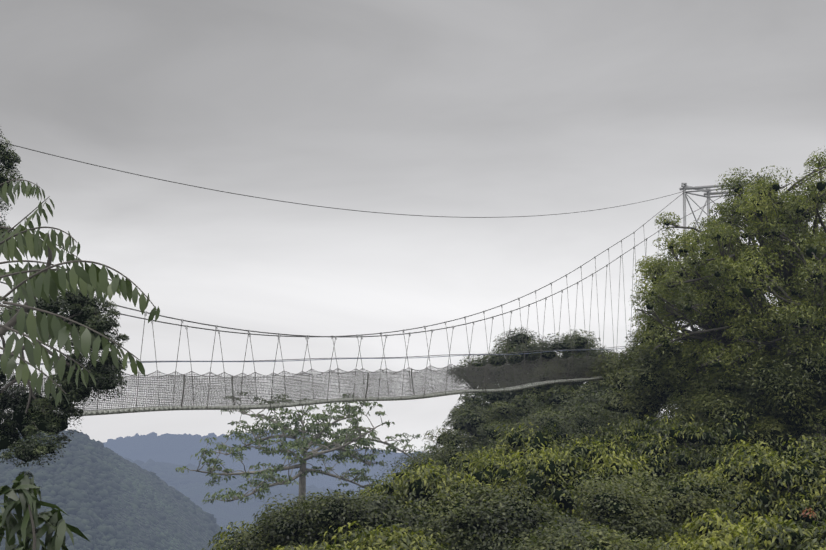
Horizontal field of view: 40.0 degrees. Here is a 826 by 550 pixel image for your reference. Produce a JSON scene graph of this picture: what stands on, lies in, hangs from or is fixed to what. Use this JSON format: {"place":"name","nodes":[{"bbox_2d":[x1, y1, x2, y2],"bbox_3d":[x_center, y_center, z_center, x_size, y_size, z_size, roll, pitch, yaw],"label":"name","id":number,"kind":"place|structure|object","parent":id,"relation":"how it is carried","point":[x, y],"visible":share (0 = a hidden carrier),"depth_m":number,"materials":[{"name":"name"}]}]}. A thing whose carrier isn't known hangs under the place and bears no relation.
{"place":"outdoors","nodes":[
{"label":"outdoors","id":0,"kind":"place"},
{"bbox_2d":[0,446,419,549],"bbox_3d":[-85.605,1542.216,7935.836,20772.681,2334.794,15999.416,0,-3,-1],"label":"terrain","id":1,"kind":"structure","parent":0,"point":[225,513],"depth_m":1903.34,"materials":[{"name":"green plant"}]},
{"bbox_2d":[0,126,129,478],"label":"tree","id":2,"kind":"object","parent":1,"relation":"on","point":[30,442],"depth_m":24.40,"materials":[{"name":"green plant"}]},
{"bbox_2d":[0,179,159,549],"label":"foliage","id":3,"kind":"object","parent":1,"relation":"on","point":[92,278],"depth_m":5.21,"materials":[{"name":"green plant"}]},
{"bbox_2d":[0,429,424,549],"bbox_3d":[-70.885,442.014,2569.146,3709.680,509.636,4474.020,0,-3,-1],"label":"mountains","id":4,"kind":"structure","parent":1,"relation":"on","point":[76,484],"depth_m":688.42,"materials":[{"name":"blue"}]},
{"bbox_2d":[175,391,433,503],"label":"emergent tree","id":5,"kind":"object","parent":1,"relation":"on","point":[314,427],"depth_m":83.65,"materials":[{"name":"green plant"}]},
{"bbox_2d":[202,404,825,549],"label":"bushes","id":6,"kind":"object","parent":1,"relation":"on","point":[747,533],"depth_m":29.34,"materials":[{"name":"green plant"}]},
{"bbox_2d":[222,406,825,549],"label":"bushes","id":7,"kind":"object","parent":1,"relation":"on","point":[573,536],"depth_m":24.10,"materials":[{"name":"green plant"}]},
{"bbox_2d":[422,327,669,523],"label":"trees","id":8,"kind":"object","parent":1,"relation":"on","point":[456,413],"depth_m":62.90,"materials":[{"name":"green plant"}]},
{"bbox_2d":[587,326,825,451],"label":"trees","id":9,"kind":"object","parent":1,"relation":"on","point":[751,389],"depth_m":40.22,"materials":[{"name":"green plant"}]},
{"bbox_2d":[680,178,759,328],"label":"lattice tower","id":10,"kind":"structure","parent":1,"relation":"on","point":[708,189],"depth_m":60.43,"materials":[{"name":"metal"}]},
{"bbox_2d":[1,142,683,217],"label":"long cable","id":11,"kind":"object","parent":10,"relation":"attached to","point":[307,204],"visible":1,"depth_m":39.46,"materials":[{"name":"grey metal"}]},
{"bbox_2d":[0,190,733,363],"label":"cables","id":12,"kind":"object","parent":10,"relation":"attached to","point":[291,335],"visible":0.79,"depth_m":39.20,"materials":[{"name":"grey metal"}]},
{"bbox_2d":[10,237,671,414],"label":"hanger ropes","id":13,"kind":"object","parent":12,"relation":"hanging from","point":[427,343],"visible":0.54,"depth_m":41.76,"materials":[{"name":"grey metal"}]},
{"bbox_2d":[17,348,621,364],"bbox_3d":[-1.333,2.515,37.624,0.023,0.568,54.500,-2,-3,39],"label":"hand line","id":14,"kind":"object","parent":13,"relation":"attached to","point":[342,358],"visible":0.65,"depth_m":35.89,"materials":[{"name":"grey metal"}]},
{"bbox_2d":[144,224,659,339],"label":"cable clamps","id":15,"kind":"object","parent":12,"relation":"attached to","point":[186,327],"visible":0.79,"depth_m":39.60,"materials":[{"name":"grey metal"}]},
{"bbox_2d":[628,146,825,410],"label":"tree","id":16,"kind":"object","parent":1,"relation":"on","point":[720,225],"depth_m":42.07,"materials":[{"name":"green plant"}]},
{"bbox_2d":[6,376,603,416],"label":"walkway deck","id":17,"kind":"structure","parent":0,"point":[225,407],"depth_m":35.81,"materials":[{"name":"metal"}]},
{"bbox_2d":[14,355,603,406],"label":"suspender ropes","id":18,"kind":"object","parent":17,"relation":"on","point":[346,372],"visible":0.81,"depth_m":37.37,"materials":[{"name":"grey"}]},
{"bbox_2d":[1,353,619,411],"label":"net","id":19,"kind":"object","parent":17,"relation":"on","point":[365,376],"visible":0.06,"depth_m":36.67,"materials":[{"name":"grey fabric"}]},
{"bbox_2d":[0,355,629,412],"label":"net","id":20,"kind":"object","parent":17,"relation":"on","point":[459,373],"visible":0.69,"depth_m":35.72,"materials":[{"name":"grey fabric"}]},
{"bbox_2d":[23,351,630,404],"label":"net cords","id":21,"kind":"object","parent":17,"relation":"on","point":[360,369],"visible":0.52,"depth_m":38.85,"materials":[{"name":"grey"}]},
{"bbox_2d":[0,144,825,549],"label":"foliage","id":22,"kind":"object","parent":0,"point":[556,494],"visible":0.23,"depth_m":33.33,"materials":[{"name":"green plant"}]},
{"bbox_2d":[787,361,815,518],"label":"red young leaves","id":23,"kind":"object","parent":22,"relation":"on","point":[809,512],"visible":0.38,"depth_m":26.24,"materials":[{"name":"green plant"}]},
{"bbox_2d":[0,0,825,452],"label":"sky","id":24,"kind":"structure","parent":0,"point":[452,109],"materials":[{"name":"grey"}]}
]}

